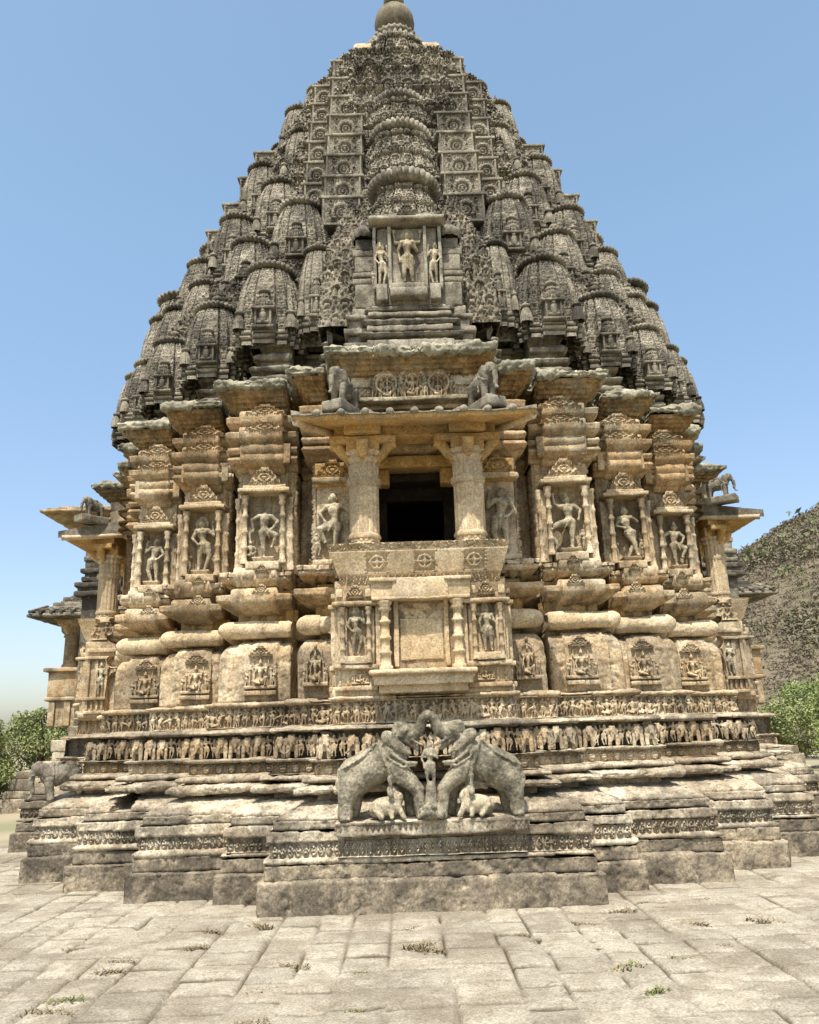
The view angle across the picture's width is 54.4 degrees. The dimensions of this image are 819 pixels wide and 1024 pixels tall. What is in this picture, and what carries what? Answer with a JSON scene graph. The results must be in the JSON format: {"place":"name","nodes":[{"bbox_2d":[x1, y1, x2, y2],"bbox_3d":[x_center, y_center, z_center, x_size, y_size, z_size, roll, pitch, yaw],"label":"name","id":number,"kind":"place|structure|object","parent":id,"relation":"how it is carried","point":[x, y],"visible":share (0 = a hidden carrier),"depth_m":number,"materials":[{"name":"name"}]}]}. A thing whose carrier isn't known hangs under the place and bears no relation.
{"place":"outdoors","nodes":[
{"label":"outdoors","id":0,"kind":"place"},
{"bbox_2d":[0,818,818,1023],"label":"paving","id":1,"kind":"structure","parent":0,"point":[756,973],"depth_m":5.73,"materials":[{"name":"stone"}]},
{"bbox_2d":[18,1005,76,1016],"bbox_3d":[-2.185,3.039,4.850,0.390,0.045,0.140,-3,-15,3],"label":"weed tuft","id":2,"kind":"object","parent":1,"relation":"on","point":[41,1011],"visible":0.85,"depth_m":4.84,"materials":[{"name":"plant"}]},
{"bbox_2d":[37,992,85,1004],"bbox_3d":[-2.207,3.097,5.056,0.311,0.043,0.168,1,-15,-9],"label":"weed tuft","id":3,"kind":"object","parent":1,"relation":"on","point":[62,1000],"visible":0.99,"depth_m":5.07,"materials":[{"name":"green plant"}]},
{"bbox_2d":[62,947,84,952],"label":"weed tuft","id":4,"kind":"object","parent":1,"relation":"on","point":[69,950],"visible":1,"depth_m":6.29,"materials":[{"name":"beige plant"}]},
{"bbox_2d":[90,967,125,975],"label":"weed tuft","id":5,"kind":"object","parent":1,"relation":"on","point":[111,971],"visible":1,"depth_m":5.66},
{"bbox_2d":[105,958,137,963],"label":"weed tuft","id":6,"kind":"object","parent":1,"relation":"on","point":[113,960],"visible":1,"depth_m":5.90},
{"bbox_2d":[178,942,209,950],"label":"weed tuft","id":7,"kind":"object","parent":1,"relation":"on","point":[203,947],"visible":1,"depth_m":6.22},
{"bbox_2d":[199,928,220,933],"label":"weed tuft","id":8,"kind":"object","parent":1,"relation":"on","point":[212,931],"visible":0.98,"depth_m":6.72,"materials":[{"name":"plant"}]},
{"bbox_2d":[229,1015,271,1023],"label":"weed tuft","id":9,"kind":"object","parent":1,"relation":"on","point":[247,1022],"visible":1,"depth_m":4.58,"materials":[{"name":"plant"}]},
{"bbox_2d":[248,921,273,929],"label":"weed tuft","id":10,"kind":"object","parent":1,"relation":"on","point":[255,925],"visible":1,"depth_m":6.83,"materials":[{"name":"beige plant"}]},
{"bbox_2d":[272,961,310,970],"bbox_3d":[-0.823,3.208,5.631,0.315,0.041,0.140,-6,-16,16],"label":"weed tuft","id":11,"kind":"object","parent":1,"relation":"on","point":[283,965],"visible":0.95,"depth_m":5.63,"materials":[{"name":"plant"}]},
{"bbox_2d":[339,1007,366,1012],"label":"weed tuft","id":12,"kind":"object","parent":1,"relation":"on","point":[349,1010],"visible":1,"depth_m":4.71,"materials":[{"name":"green plant"}]},
{"bbox_2d":[406,938,435,950],"bbox_3d":[0.076,3.295,6.059,0.163,0.041,0.302,-16,-21,42],"label":"weed tuft","id":13,"kind":"object","parent":1,"relation":"on","point":[423,941],"visible":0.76,"depth_m":6.10,"materials":[{"name":"beige plant"}]},
{"bbox_2d":[396,940,451,953],"bbox_3d":[0.121,3.263,5.970,0.453,0.052,0.162,-7,-16,18],"label":"weed tuft","id":14,"kind":"object","parent":1,"relation":"on","point":[425,949],"visible":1,"depth_m":5.95,"materials":[{"name":"beige plant"}]},
{"bbox_2d":[512,933,530,937],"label":"weed tuft","id":15,"kind":"object","parent":1,"relation":"on","point":[519,934],"visible":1,"depth_m":6.28,"materials":[{"name":"beige plant"}]},
{"bbox_2d":[571,920,594,925],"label":"weed tuft","id":16,"kind":"object","parent":1,"relation":"on","point":[579,923],"visible":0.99,"depth_m":6.57,"materials":[{"name":"beige plant"}]},
{"bbox_2d":[602,907,637,913],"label":"weed tuft","id":17,"kind":"object","parent":1,"relation":"on","point":[616,911],"visible":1,"depth_m":6.93,"materials":[{"name":"green plant"}]},
{"bbox_2d":[609,958,646,971],"bbox_3d":[1.456,3.054,5.351,0.335,0.046,0.181,8,-18,-33],"label":"weed tuft","id":18,"kind":"object","parent":1,"relation":"on","point":[630,964],"visible":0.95,"depth_m":5.37,"materials":[{"name":"green plant"}]},
{"bbox_2d":[637,984,669,996],"bbox_3d":[1.501,2.930,4.879,0.258,0.034,0.115,9,-19,-34],"label":"weed tuft","id":19,"kind":"object","parent":1,"relation":"on","point":[655,990],"visible":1,"depth_m":4.88,"materials":[{"name":"green plant"}]},
{"bbox_2d":[666,953,710,959],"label":"weed tuft","id":20,"kind":"object","parent":1,"relation":"on","point":[672,957],"visible":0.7,"depth_m":5.53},
{"bbox_2d":[680,918,711,926],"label":"weed tuft","id":21,"kind":"object","parent":1,"relation":"on","point":[690,921],"visible":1,"depth_m":6.43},
{"bbox_2d":[742,914,789,923],"bbox_3d":[2.893,3.307,6.455,0.393,0.046,0.141,-8,-16,20],"label":"weed tuft","id":22,"kind":"object","parent":1,"relation":"on","point":[765,921],"visible":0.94,"depth_m":6.46,"materials":[{"name":"plant"}]},
{"bbox_2d":[0,740,818,843],"bbox_3d":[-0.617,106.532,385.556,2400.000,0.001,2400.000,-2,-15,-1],"label":"ground","id":23,"kind":"structure","parent":0,"point":[8,822],"depth_m":15.41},
{"bbox_2d":[0,719,17,798],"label":"bushy tree","id":24,"kind":"object","parent":23,"relation":"on","point":[7,763],"visible":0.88,"depth_m":19.56,"materials":[{"name":"green plant"}]},
{"bbox_2d":[0,706,67,775],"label":"bushy tree","id":25,"kind":"object","parent":23,"relation":"on","point":[36,736],"visible":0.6,"depth_m":25.55,"materials":[{"name":"green plant"}]},
{"bbox_2d":[0,0,818,918],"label":"stone temple","id":26,"kind":"structure","parent":23,"relation":"on","point":[284,602],"depth_m":9.95,"materials":[{"name":"beige stone"}]},
{"bbox_2d":[74,496,108,525],"bbox_3d":[-5.480,-0.015,13.756,0.267,0.481,0.527,-13,-19,36],"label":"elephant statue","id":27,"kind":"object","parent":26,"relation":"on","point":[87,517],"visible":1,"depth_m":13.68,"materials":[{"name":"stone"}]},
{"bbox_2d":[322,366,360,412],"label":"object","id":28,"kind":"object","parent":26,"relation":"on","point":[343,388],"visible":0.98,"depth_m":8.97,"materials":[{"name":"stone"}]},
{"bbox_2d":[335,710,433,821],"bbox_3d":[-0.226,2.426,7.621,0.965,1.014,0.399,-2,-15,-1],"label":"elephant statue","id":29,"kind":"object","parent":26,"relation":"on","point":[361,773],"visible":0.96,"depth_m":7.50,"materials":[{"name":"grey stone"}]},
{"bbox_2d":[369,785,406,819],"bbox_3d":[-0.207,2.719,7.453,0.354,0.302,0.196,-2,-15,-1],"label":"crouching beast","id":30,"kind":"object","parent":26,"relation":"on","point":[381,808],"visible":0.95,"depth_m":7.38,"materials":[{"name":"stone"}]},
{"bbox_2d":[419,740,445,820],"bbox_3d":[0.204,2.503,7.453,0.247,0.727,0.169,-2,-15,-1],"label":"figure statue","id":31,"kind":"object","parent":26,"relation":"on","point":[431,809],"visible":1,"depth_m":7.41,"materials":[{"name":"grey stone"}]},
{"bbox_2d":[421,710,525,818],"bbox_3d":[0.613,2.401,7.630,0.965,1.014,0.399,-2,-15,-1],"label":"elephant statue","id":32,"kind":"object","parent":26,"relation":"on","point":[476,757],"visible":0.98,"depth_m":7.51,"materials":[{"name":"grey stone"}]},
{"bbox_2d":[457,783,493,817],"bbox_3d":[0.615,2.693,7.459,0.364,0.300,0.179,0,-15,-8],"label":"crouching beast","id":33,"kind":"object","parent":26,"relation":"on","point":[481,805],"visible":0.94,"depth_m":7.39,"materials":[{"name":"stone"}]},
{"bbox_2d":[705,473,739,505],"bbox_3d":[5.432,-0.390,13.884,0.543,0.533,0.267,-12,-18,32],"label":"elephant statue","id":34,"kind":"object","parent":26,"relation":"on","point":[721,483],"visible":1,"depth_m":13.80,"materials":[{"name":"stone"}]},
{"bbox_2d":[757,700,818,758],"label":"shrub","id":35,"kind":"object","parent":23,"relation":"on","point":[786,736],"visible":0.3,"depth_m":25.32,"materials":[{"name":"green plant"}]},
{"bbox_2d":[771,673,818,736],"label":"shrub","id":36,"kind":"object","parent":23,"relation":"on","point":[798,693],"visible":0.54,"depth_m":31.25,"materials":[{"name":"green plant"}]},
{"bbox_2d":[785,672,818,744],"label":"shrub","id":37,"kind":"object","parent":23,"relation":"on","point":[814,700],"visible":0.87,"depth_m":25.50,"materials":[{"name":"green plant"}]},
{"bbox_2d":[814,736,818,749],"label":"shrub","id":38,"kind":"object","parent":23,"relation":"on","point":[817,740],"visible":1,"depth_m":19.41,"materials":[{"name":"green plant"}]},
{"bbox_2d":[0,0,818,741],"label":"sky","id":39,"kind":"structure","parent":0,"point":[688,129],"materials":[{"name":"blue"}]},
{"bbox_2d":[467,362,506,408],"bbox_3d":[0.863,-1.392,9.097,0.266,0.568,0.569,6,-17,-25],"label":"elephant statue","id":40,"kind":"object","parent":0,"point":[483,382],"visible":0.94,"depth_m":8.99,"materials":[{"name":"stone"}]},
{"bbox_2d":[738,511,818,737],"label":"hill","id":41,"kind":"structure","parent":0,"point":[782,651],"depth_m":91.68,"materials":[{"name":"brown soil"}]},
{"bbox_2d":[734,502,818,737],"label":"hill scrub","id":42,"kind":"object","parent":41,"relation":"on","point":[779,563],"visible":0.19,"depth_m":95.13,"materials":[{"name":"green plant"}]}
]}

